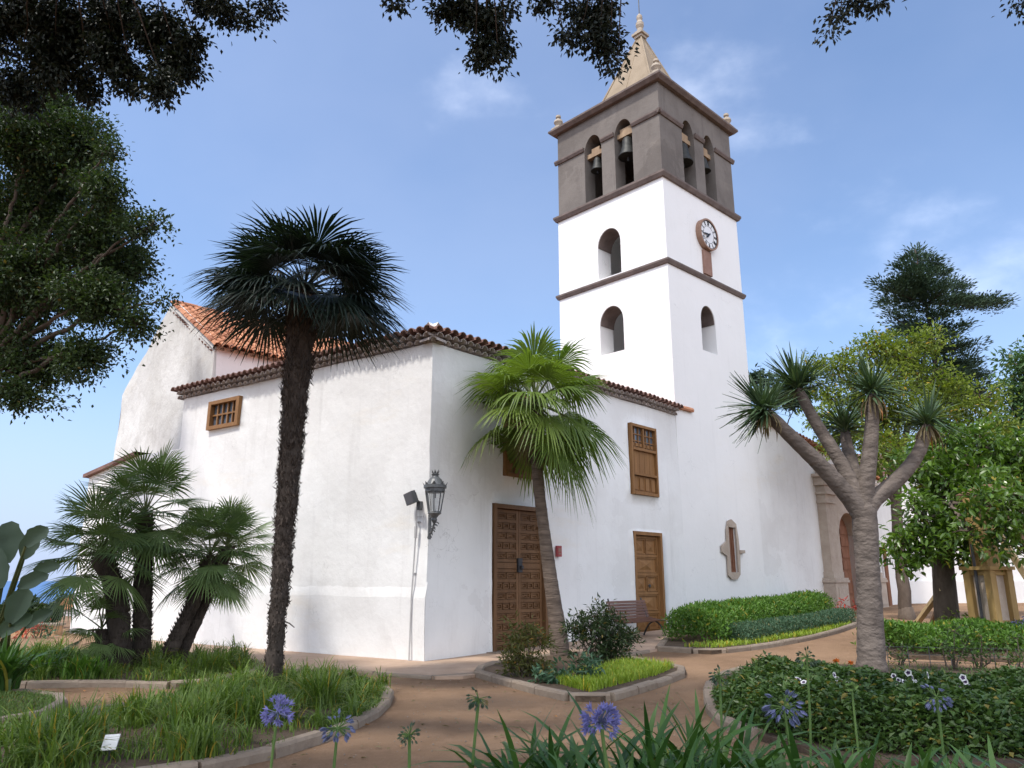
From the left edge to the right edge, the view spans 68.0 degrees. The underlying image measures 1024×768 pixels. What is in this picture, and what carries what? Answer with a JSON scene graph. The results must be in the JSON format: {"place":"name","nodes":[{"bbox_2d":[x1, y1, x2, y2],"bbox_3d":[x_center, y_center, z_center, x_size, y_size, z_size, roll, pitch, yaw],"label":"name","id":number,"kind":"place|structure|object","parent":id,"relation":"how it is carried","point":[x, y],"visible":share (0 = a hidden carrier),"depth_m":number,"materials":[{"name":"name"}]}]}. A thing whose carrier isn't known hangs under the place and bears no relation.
{"place":"outdoors","nodes":[
{"label":"outdoors","id":0,"kind":"place"},
{"bbox_2d":[0,689,65,724],"bbox_3d":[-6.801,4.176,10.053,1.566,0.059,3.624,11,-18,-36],"label":"grass","id":1,"kind":"structure","parent":0,"point":[29,695],"depth_m":10.02,"materials":[{"name":"green plant"}]},
{"bbox_2d":[0,632,65,692],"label":"strap plant","id":2,"kind":"object","parent":1,"relation":"on","point":[12,670],"visible":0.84,"depth_m":10.95,"materials":[{"name":"green plant"}]},
{"bbox_2d":[1,581,72,604],"bbox_3d":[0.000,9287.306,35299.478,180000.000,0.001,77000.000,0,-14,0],"label":"sea","id":3,"kind":"structure","parent":0,"point":[36,590],"depth_m":15539.41,"materials":[{"name":"liquid"}]},
{"bbox_2d":[152,630,671,679],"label":"pavement","id":4,"kind":"structure","parent":0,"point":[465,664],"depth_m":15.07,"materials":[{"name":"beige concrete"}]},
{"bbox_2d":[606,598,666,639],"bbox_3d":[3.203,5.976,19.407,0.777,0.967,1.750,-13,-19,40],"label":"bench","id":5,"kind":"object","parent":4,"relation":"on","point":[632,607],"visible":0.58,"depth_m":19.65,"materials":[{"name":"wood"}]},
{"bbox_2d":[0,603,1023,767],"bbox_3d":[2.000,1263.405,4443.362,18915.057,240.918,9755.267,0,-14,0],"label":"ground","id":6,"kind":"structure","parent":0,"point":[700,667],"depth_m":9.73,"materials":[{"name":"brown soil"}]},
{"bbox_2d":[0,593,64,622],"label":"hedge","id":7,"kind":"object","parent":6,"relation":"on","point":[34,605],"visible":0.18,"depth_m":25.77,"materials":[{"name":"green plant"}]},
{"bbox_2d":[2,688,67,727],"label":"kerb","id":8,"kind":"structure","parent":6,"relation":"on","point":[60,698],"depth_m":9.83,"materials":[{"name":"concrete"}]},
{"bbox_2d":[11,623,65,635],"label":"terrace wall","id":9,"kind":"structure","parent":6,"relation":"on","point":[61,625],"depth_m":22.68,"materials":[{"name":"stone"}]},
{"bbox_2d":[30,623,58,638],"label":"shrub","id":10,"kind":"object","parent":6,"relation":"on","point":[46,631],"visible":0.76,"depth_m":21.66,"materials":[{"name":"green plant"}]},
{"bbox_2d":[0,57,183,424],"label":"laurel tree","id":11,"kind":"object","parent":6,"relation":"on","point":[58,182],"visible":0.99,"depth_m":12.98,"materials":[{"name":"green plant"}]},
{"bbox_2d":[11,629,263,688],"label":"grass","id":12,"kind":"structure","parent":6,"relation":"on","point":[157,662],"depth_m":13.35,"materials":[{"name":"green plant"}]},
{"bbox_2d":[0,521,60,649],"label":"strelitzia","id":13,"kind":"object","parent":12,"relation":"on","point":[15,616],"visible":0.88,"depth_m":11.91,"materials":[{"name":"green plant"}]},
{"bbox_2d":[17,648,70,679],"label":"strap plant","id":14,"kind":"object","parent":12,"relation":"on","point":[40,659],"visible":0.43,"depth_m":12.50,"materials":[{"name":"green plant"}]},
{"bbox_2d":[46,645,82,669],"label":"strap plant","id":15,"kind":"object","parent":12,"relation":"on","point":[59,652],"visible":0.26,"depth_m":13.57,"materials":[{"name":"green plant"}]},
{"bbox_2d":[55,653,113,679],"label":"strap plant","id":16,"kind":"object","parent":12,"relation":"on","point":[85,665],"visible":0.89,"depth_m":12.32,"materials":[{"name":"green plant"}]},
{"bbox_2d":[12,437,220,667],"bbox_3d":[-7.504,3.219,14.729,3.011,4.498,3.737,-10,-17,33],"label":"clump palm","id":17,"kind":"object","parent":12,"relation":"on","point":[119,638],"visible":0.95,"depth_m":14.26,"materials":[{"name":"green plant"}]},
{"bbox_2d":[145,494,273,663],"bbox_3d":[-5.860,3.850,15.110,2.780,3.431,2.536,9,-17,-32],"label":"clump palm","id":18,"kind":"object","parent":12,"relation":"on","point":[204,586],"visible":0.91,"depth_m":14.87,"materials":[{"name":"green plant"}]},
{"bbox_2d":[182,644,236,676],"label":"grass tuft","id":19,"kind":"object","parent":12,"relation":"on","point":[208,664],"visible":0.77,"depth_m":12.78,"materials":[{"name":"green plant"}]},
{"bbox_2d":[20,650,263,688],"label":"kerb","id":20,"kind":"structure","parent":6,"relation":"on","point":[40,684],"depth_m":11.84,"materials":[{"name":"concrete"}]},
{"bbox_2d":[2,672,393,767],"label":"kerb","id":21,"kind":"structure","parent":6,"relation":"on","point":[294,744],"depth_m":7.32,"materials":[{"name":"concrete"}]},
{"bbox_2d":[0,657,402,767],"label":"grass","id":22,"kind":"structure","parent":6,"relation":"on","point":[77,750],"depth_m":8.16,"materials":[{"name":"green plant"}]},
{"bbox_2d":[0,702,104,767],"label":"grass tuft","id":23,"kind":"object","parent":22,"relation":"on","point":[29,735],"visible":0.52,"depth_m":6.71,"materials":[{"name":"green plant"}]},
{"bbox_2d":[17,688,139,752],"bbox_3d":[-4.191,3.210,7.271,1.170,0.570,1.315,0,-14,0],"label":"grass tuft","id":24,"kind":"object","parent":22,"relation":"on","point":[78,719],"visible":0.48,"depth_m":7.33,"materials":[{"name":"green plant"}]},
{"bbox_2d":[100,734,120,760],"bbox_3d":[-3.606,3.316,6.797,0.136,0.329,0.089,1,-14,-3],"label":"plant sign","id":25,"kind":"object","parent":22,"relation":"on","point":[113,743],"visible":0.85,"depth_m":6.81,"materials":[{"name":"white plastic"}]},
{"bbox_2d":[89,678,187,728],"bbox_3d":[-4.194,3.603,8.627,0.963,0.482,1.082,-10,-17,34],"label":"grass tuft","id":26,"kind":"object","parent":22,"relation":"on","point":[119,709],"visible":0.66,"depth_m":8.48,"materials":[{"name":"green plant"}]},
{"bbox_2d":[122,681,252,739],"bbox_3d":[-3.375,3.350,7.790,1.201,0.555,1.221,0,-14,0],"label":"grass tuft","id":27,"kind":"object","parent":22,"relation":"on","point":[202,709],"visible":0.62,"depth_m":7.85,"materials":[{"name":"green plant"}]},
{"bbox_2d":[144,710,259,762],"bbox_3d":[-2.887,3.176,6.894,1.036,0.448,0.912,-5,-15,19],"label":"grass tuft","id":28,"kind":"object","parent":22,"relation":"on","point":[193,743],"visible":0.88,"depth_m":6.86,"materials":[{"name":"green plant"}]},
{"bbox_2d":[176,670,267,721],"bbox_3d":[-3.310,3.616,8.816,1.248,0.550,0.979,5,-15,-18],"label":"grass tuft","id":29,"kind":"object","parent":22,"relation":"on","point":[225,689],"visible":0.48,"depth_m":8.76,"materials":[{"name":"green plant"}]},
{"bbox_2d":[223,677,310,727],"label":"grass tuft","id":30,"kind":"object","parent":22,"relation":"on","point":[249,703],"visible":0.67,"depth_m":8.45,"materials":[{"name":"green plant"}]},
{"bbox_2d":[186,203,414,682],"bbox_3d":[-3.514,0.974,12.177,3.915,7.566,3.843,0,-14,0],"label":"windmill palm","id":31,"kind":"object","parent":22,"relation":"on","point":[305,319],"visible":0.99,"depth_m":12.23,"materials":[{"name":"green plant"}]},
{"bbox_2d":[279,659,365,710],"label":"grass tuft","id":32,"kind":"object","parent":22,"relation":"on","point":[325,690],"visible":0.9,"depth_m":9.55,"materials":[{"name":"green plant"}]},
{"bbox_2d":[324,674,383,726],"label":"grass","id":33,"kind":"structure","parent":22,"relation":"on","point":[336,705],"depth_m":9.55,"materials":[{"name":"green plant"}]},
{"bbox_2d":[260,693,294,767],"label":"agapanthus","id":34,"kind":"object","parent":6,"relation":"on","point":[284,711],"visible":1,"depth_m":4.81,"materials":[{"name":"blue plant"}]},
{"bbox_2d":[319,708,355,767],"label":"agapanthus","id":35,"kind":"object","parent":6,"relation":"on","point":[337,729],"visible":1,"depth_m":4.52,"materials":[{"name":"blue plant"}]},
{"bbox_2d":[67,678,733,766],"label":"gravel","id":36,"kind":"structure","parent":6,"relation":"on","point":[480,721],"depth_m":9.33,"materials":[{"name":"stone"}]},
{"bbox_2d":[41,681,775,766],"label":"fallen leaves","id":37,"kind":"object","parent":6,"relation":"on","point":[439,717],"visible":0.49,"depth_m":8.94,"materials":[{"name":"brown plant"}]},
{"bbox_2d":[398,722,420,767],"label":"agapanthus","id":38,"kind":"object","parent":6,"relation":"on","point":[408,736],"visible":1,"depth_m":4.24,"materials":[{"name":"green plant"}]},
{"bbox_2d":[282,650,649,679],"bbox_3d":[-1.072,5.316,14.287,9.178,0.172,2.815,4,-15,-14],"label":"pavement edge","id":39,"kind":"object","parent":6,"relation":"on","point":[417,676],"visible":0.25,"depth_m":13.15,"materials":[{"name":"concrete"}]},
{"bbox_2d":[67,300,897,660],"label":"church","id":40,"kind":"structure","parent":6,"relation":"on","point":[383,436],"depth_m":18.46,"materials":[{"name":"paint"}]},
{"bbox_2d":[206,395,242,430],"bbox_3d":[-7.800,0.805,20.629,1.378,0.798,0.160,-10,-17,34],"label":"window","id":41,"kind":"structure","parent":40,"relation":"in","point":[222,413],"depth_m":20.64,"materials":[{"name":"brown wood"}]},
{"bbox_2d":[403,490,422,509],"bbox_3d":[-2.039,2.435,15.909,0.362,0.398,0.358,11,-18,-36],"label":"floodlight","id":42,"kind":"object","parent":40,"relation":"attached to","point":[410,497],"visible":1,"depth_m":15.83,"materials":[{"name":"grey metal"}]},
{"bbox_2d":[408,507,423,660],"bbox_3d":[-1.939,4.072,15.525,0.315,3.104,0.128,-10,-17,34],"label":"conduit","id":43,"kind":"object","parent":40,"relation":"attached to","point":[415,532],"visible":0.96,"depth_m":15.58,"materials":[{"name":"white metal"}]},
{"bbox_2d":[423,470,447,538],"bbox_3d":[-1.581,2.444,15.482,0.542,1.385,0.573,-6,-15,22],"label":"wall lantern","id":44,"kind":"object","parent":40,"relation":"attached to","point":[435,486],"depth_m":15.34,"materials":[{"name":"grey metal"}]},
{"bbox_2d":[491,503,548,651],"bbox_3d":[0.167,4.516,17.627,0.225,3.338,1.888,-13,-19,40],"label":"door","id":45,"kind":"structure","parent":40,"relation":"in","point":[517,572],"depth_m":17.64,"materials":[{"name":"brown wood"}]},
{"bbox_2d":[503,391,541,479],"bbox_3d":[0.251,1.262,18.445,0.160,2.068,1.378,-13,-19,40],"label":"window","id":46,"kind":"structure","parent":40,"relation":"in","point":[507,467],"depth_m":17.95,"materials":[{"name":"brown wood"}]},
{"bbox_2d":[629,422,659,497],"bbox_3d":[3.864,2.248,22.335,0.160,2.068,1.378,-13,-19,40],"label":"window","id":47,"kind":"structure","parent":40,"relation":"in","point":[644,477],"depth_m":22.34,"materials":[{"name":"brown wood"}]},
{"bbox_2d":[633,531,666,632],"bbox_3d":[3.850,5.627,21.580,0.205,2.788,1.498,-13,-19,40],"label":"door","id":48,"kind":"structure","parent":40,"relation":"in","point":[649,584],"depth_m":21.75,"materials":[{"name":"brown wood"}]},
{"bbox_2d":[839,518,855,607],"bbox_3d":[13.627,7.365,31.490,1.980,3.900,0.100,13,-20,-42],"label":"arched door","id":49,"kind":"structure","parent":40,"relation":"in","point":[845,552],"depth_m":31.83,"materials":[{"name":"red wood"}]},
{"bbox_2d":[0,0,1023,126],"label":"fig tree","id":50,"kind":"object","parent":6,"relation":"on","point":[61,43],"visible":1,"depth_m":7.93,"materials":[{"name":"green plant"}]},
{"bbox_2d":[474,651,684,701],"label":"kerb","id":51,"kind":"structure","parent":6,"relation":"on","point":[612,695],"depth_m":11.48,"materials":[{"name":"concrete"}]},
{"bbox_2d":[484,654,685,702],"bbox_3d":[1.382,5.069,13.297,3.720,0.179,5.127,7,-16,-26],"label":"planting bed","id":52,"kind":"object","parent":6,"relation":"on","point":[560,665],"visible":0.15,"depth_m":12.36,"materials":[{"name":"soil"}]},
{"bbox_2d":[494,610,561,677],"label":"shrub","id":53,"kind":"object","parent":52,"relation":"on","point":[513,655],"visible":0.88,"depth_m":12.68,"materials":[{"name":"green plant"}]},
{"bbox_2d":[454,325,626,655],"bbox_3d":[0.630,2.228,16.561,3.941,7.129,4.136,0,-14,0],"label":"fan palm","id":54,"kind":"object","parent":52,"relation":"on","point":[559,450],"visible":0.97,"depth_m":16.47,"materials":[{"name":"green plant"}]},
{"bbox_2d":[527,647,605,683],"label":"shrub","id":55,"kind":"object","parent":52,"relation":"on","point":[554,672],"visible":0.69,"depth_m":11.86,"materials":[{"name":"green plant"}]},
{"bbox_2d":[559,592,645,664],"bbox_3d":[1.733,4.870,14.610,1.676,1.683,1.128,-4,-15,14],"label":"shrub","id":56,"kind":"object","parent":52,"relation":"on","point":[610,644],"visible":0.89,"depth_m":14.54,"materials":[{"name":"green plant"}]},
{"bbox_2d":[556,655,674,691],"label":"ground cover","id":57,"kind":"object","parent":52,"relation":"on","point":[626,669],"visible":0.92,"depth_m":12.25,"materials":[{"name":"green plant"}]},
{"bbox_2d":[548,0,765,624],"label":"bell tower","id":58,"kind":"structure","parent":6,"relation":"on","point":[651,297],"depth_m":27.03,"materials":[{"name":"white paint"}]},
{"bbox_2d":[729,528,735,571],"bbox_3d":[7.229,5.483,25.110,0.460,1.440,0.074,13,-20,-42],"label":"slit window","id":59,"kind":"structure","parent":58,"relation":"in","point":[731,539],"depth_m":25.13,"materials":[{"name":"red wood"}]},
{"bbox_2d":[703,666,763,739],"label":"kerb","id":60,"kind":"structure","parent":6,"relation":"on","point":[710,708],"depth_m":9.36,"materials":[{"name":"concrete"}]},
{"bbox_2d":[655,616,856,653],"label":"kerb","id":61,"kind":"structure","parent":6,"relation":"on","point":[660,647],"depth_m":17.54,"materials":[{"name":"concrete"}]},
{"bbox_2d":[664,619,852,654],"bbox_3d":[7.425,7.126,22.037,3.716,0.409,13.219,-10,-18,35],"label":"planting bed","id":62,"kind":"object","parent":6,"relation":"on","point":[679,642],"visible":0.22,"depth_m":18.04,"materials":[{"name":"soil"}]},
{"bbox_2d":[657,589,838,641],"bbox_3d":[7.378,6.728,22.561,2.029,1.164,11.414,-10,-17,34],"label":"hedge","id":63,"kind":"object","parent":62,"relation":"on","point":[710,617],"visible":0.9,"depth_m":19.44,"materials":[{"name":"green plant"}]},
{"bbox_2d":[684,620,851,647],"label":"ground cover","id":64,"kind":"object","parent":62,"relation":"on","point":[787,635],"visible":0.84,"depth_m":18.55,"materials":[{"name":"green plant"}]},
{"bbox_2d":[716,607,856,641],"bbox_3d":[7.879,6.598,21.002,1.061,0.672,8.427,-12,-19,40],"label":"hedge","id":65,"kind":"object","parent":62,"relation":"on","point":[760,626],"visible":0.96,"depth_m":20.00,"materials":[{"name":"green plant"}]},
{"bbox_2d":[748,363,819,423],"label":"tree","id":66,"kind":"object","parent":6,"relation":"on","point":[755,374],"visible":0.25,"depth_m":49.06,"materials":[{"name":"green plant"}]},
{"bbox_2d":[795,647,818,767],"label":"agapanthus","id":67,"kind":"object","parent":6,"relation":"on","point":[807,659],"visible":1,"depth_m":5.81,"materials":[{"name":"green plant"}]},
{"bbox_2d":[714,664,1023,767],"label":"planting bed","id":68,"kind":"object","parent":6,"relation":"on","point":[1007,762],"visible":0.12,"depth_m":7.27,"materials":[{"name":"soil"}]},
{"bbox_2d":[716,342,974,678],"bbox_3d":[5.824,2.076,13.313,4.578,6.125,2.356,4,-15,-13],"label":"dragon tree","id":69,"kind":"object","parent":68,"relation":"on","point":[849,480],"visible":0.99,"depth_m":13.23,"materials":[{"name":"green plant"}]},
{"bbox_2d":[709,661,1023,760],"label":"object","id":70,"kind":"structure","parent":68,"relation":"on","point":[941,666],"depth_m":9.01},
{"bbox_2d":[710,650,1023,758],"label":"ground cover","id":71,"kind":"object","parent":68,"relation":"on","point":[994,699],"visible":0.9,"depth_m":7.78,"materials":[{"name":"green plant"}]},
{"bbox_2d":[885,634,917,665],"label":"shrub","id":72,"kind":"object","parent":68,"relation":"on","point":[900,658],"visible":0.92,"depth_m":14.30,"materials":[{"name":"green plant"}]},
{"bbox_2d":[924,621,982,669],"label":"shrub","id":73,"kind":"object","parent":68,"relation":"on","point":[951,654],"visible":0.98,"depth_m":13.63,"materials":[{"name":"green plant"}]},
{"bbox_2d":[960,628,999,667],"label":"shrub","id":74,"kind":"object","parent":68,"relation":"on","point":[981,658],"visible":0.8,"depth_m":13.84,"materials":[{"name":"green plant"}]},
{"bbox_2d":[992,628,1023,668],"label":"shrub","id":75,"kind":"object","parent":68,"relation":"on","point":[1018,658],"visible":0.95,"depth_m":13.38,"materials":[{"name":"green plant"}]},
{"bbox_2d":[794,317,1023,619],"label":"yellow tree","id":76,"kind":"object","parent":6,"relation":"on","point":[905,607],"visible":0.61,"depth_m":27.36,"materials":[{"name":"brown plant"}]},
{"bbox_2d":[915,589,940,623],"bbox_3d":[11.082,6.078,20.335,0.130,1.291,3.988,-4,-15,15],"label":"timber prop","id":77,"kind":"object","parent":6,"relation":"on","point":[925,611],"visible":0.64,"depth_m":20.22,"materials":[{"name":"yellow wood"}]},
{"bbox_2d":[858,454,1023,603],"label":"house","id":78,"kind":"structure","parent":6,"relation":"on","point":[921,589],"depth_m":35.11,"materials":[{"name":"paint"}]},
{"bbox_2d":[863,240,1019,436],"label":"conifer tree","id":79,"kind":"object","parent":6,"relation":"on","point":[912,282],"visible":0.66,"depth_m":45.66,"materials":[{"name":"green plant"}]},
{"bbox_2d":[886,645,1021,666],"bbox_3d":[8.996,5.029,13.835,3.965,0.424,0.015,-4,-15,14],"label":"kerb","id":80,"kind":"object","parent":6,"relation":"on","point":[928,647],"visible":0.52,"depth_m":14.14,"materials":[{"name":"grey concrete"}]},
{"bbox_2d":[885,638,1023,662],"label":"planting bed","id":81,"kind":"object","parent":6,"relation":"on","point":[936,656],"visible":0.17,"depth_m":15.69,"materials":[{"name":"soil"}]},
{"bbox_2d":[850,616,1023,652],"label":"hedge","id":82,"kind":"object","parent":81,"relation":"on","point":[910,630],"visible":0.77,"depth_m":16.32,"materials":[{"name":"green plant"}]},
{"bbox_2d":[878,400,1023,621],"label":"magnolia tree","id":83,"kind":"object","parent":81,"relation":"on","point":[943,527],"visible":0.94,"depth_m":18.54,"materials":[{"name":"green plant"}]},
{"bbox_2d":[936,607,968,620],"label":"shrub","id":84,"kind":"object","parent":81,"relation":"on","point":[965,613],"visible":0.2,"depth_m":18.20,"materials":[{"name":"green plant"}]},
{"bbox_2d":[956,484,1023,648],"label":"pavilion","id":85,"kind":"structure","parent":6,"relation":"on","point":[990,591],"depth_m":17.40,"materials":[{"name":"wood"}]},
{"bbox_2d":[983,335,1023,487],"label":"tree","id":86,"kind":"object","parent":6,"relation":"on","point":[1011,365],"visible":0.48,"depth_m":34.85,"materials":[{"name":"green plant"}]},
{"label":"planting bed","id":87,"kind":"structure","parent":6,"relation":"on","visible":0},
{"bbox_2d":[466,687,490,766],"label":"agapanthus","id":88,"kind":"object","parent":87,"relation":"on","point":[477,702],"visible":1,"depth_m":4.45,"materials":[{"name":"green plant"}]},
{"bbox_2d":[441,701,638,767],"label":"agapanthus clump","id":89,"kind":"object","parent":87,"relation":"on","point":[512,756],"visible":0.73,"depth_m":4.47,"materials":[{"name":"green plant"}]},
{"bbox_2d":[402,685,760,767],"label":"agapanthus clump","id":90,"kind":"object","parent":87,"relation":"on","point":[663,726],"visible":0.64,"depth_m":4.50,"materials":[{"name":"green plant"}]},
{"bbox_2d":[491,738,680,767],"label":"agapanthus clump","id":91,"kind":"object","parent":87,"relation":"on","point":[578,754],"visible":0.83,"depth_m":3.81,"materials":[{"name":"green plant"}]},
{"bbox_2d":[579,701,621,767],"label":"agapanthus","id":92,"kind":"object","parent":87,"relation":"on","point":[602,722],"visible":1,"depth_m":3.59,"materials":[{"name":"purple plant"}]},
{"bbox_2d":[598,729,724,767],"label":"agapanthus clump","id":93,"kind":"object","parent":87,"relation":"on","point":[670,763],"visible":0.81,"depth_m":4.18,"materials":[{"name":"green plant"}]},
{"bbox_2d":[520,698,873,767],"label":"agapanthus clump","id":94,"kind":"object","parent":87,"relation":"on","point":[716,743],"visible":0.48,"depth_m":4.58,"materials":[{"name":"green plant"}]},
{"bbox_2d":[588,685,819,767],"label":"agapanthus clump","id":95,"kind":"object","parent":87,"relation":"on","point":[735,758],"visible":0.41,"depth_m":5.04,"materials":[{"name":"green plant"}]},
{"bbox_2d":[708,665,730,750],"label":"agapanthus","id":96,"kind":"object","parent":87,"relation":"on","point":[717,677],"visible":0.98,"depth_m":5.23,"materials":[{"name":"green plant"}]},
{"bbox_2d":[761,690,807,751],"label":"agapanthus","id":97,"kind":"object","parent":87,"relation":"on","point":[794,719],"visible":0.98,"depth_m":5.01,"materials":[{"name":"blue plant"}]},
{"bbox_2d":[712,723,905,767],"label":"agapanthus clump","id":98,"kind":"object","parent":87,"relation":"on","point":[851,762],"visible":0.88,"depth_m":4.57,"materials":[{"name":"green plant"}]},
{"bbox_2d":[746,728,948,767],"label":"agapanthus clump","id":99,"kind":"object","parent":87,"relation":"on","point":[907,764],"visible":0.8,"depth_m":4.55,"materials":[{"name":"green plant"}]},
{"bbox_2d":[788,745,937,767],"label":"agapanthus clump","id":100,"kind":"object","parent":87,"relation":"on","point":[864,760],"visible":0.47,"depth_m":5.25,"materials":[{"name":"green plant"}]},
{"bbox_2d":[845,682,860,767],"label":"budding stalk","id":101,"kind":"object","parent":100,"relation":"on","point":[851,686],"visible":1,"depth_m":5.21,"materials":[{"name":"green plant"}]},
{"bbox_2d":[885,745,988,767],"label":"agapanthus clump","id":102,"kind":"object","parent":87,"relation":"on","point":[968,756],"visible":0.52,"depth_m":5.45,"materials":[{"name":"green plant"}]},
{"bbox_2d":[920,684,953,766],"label":"agapanthus","id":103,"kind":"object","parent":102,"relation":"attached to","point":[937,703],"visible":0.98,"depth_m":5.37,"materials":[{"name":"blue plant"}]},
{"bbox_2d":[868,734,1023,767],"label":"agapanthus clump","id":104,"kind":"object","parent":87,"relation":"on","point":[992,762],"visible":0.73,"depth_m":4.78,"materials":[{"name":"green plant"}]},
{"bbox_2d":[936,750,1023,767],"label":"agapanthus clump","id":105,"kind":"object","parent":87,"relation":"on","point":[986,762],"visible":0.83,"depth_m":4.86,"materials":[{"name":"green plant"}]},
{"bbox_2d":[0,0,1023,580],"label":"sky","id":106,"kind":"structure","parent":0,"point":[908,128],"materials":[{"name":"blue"}]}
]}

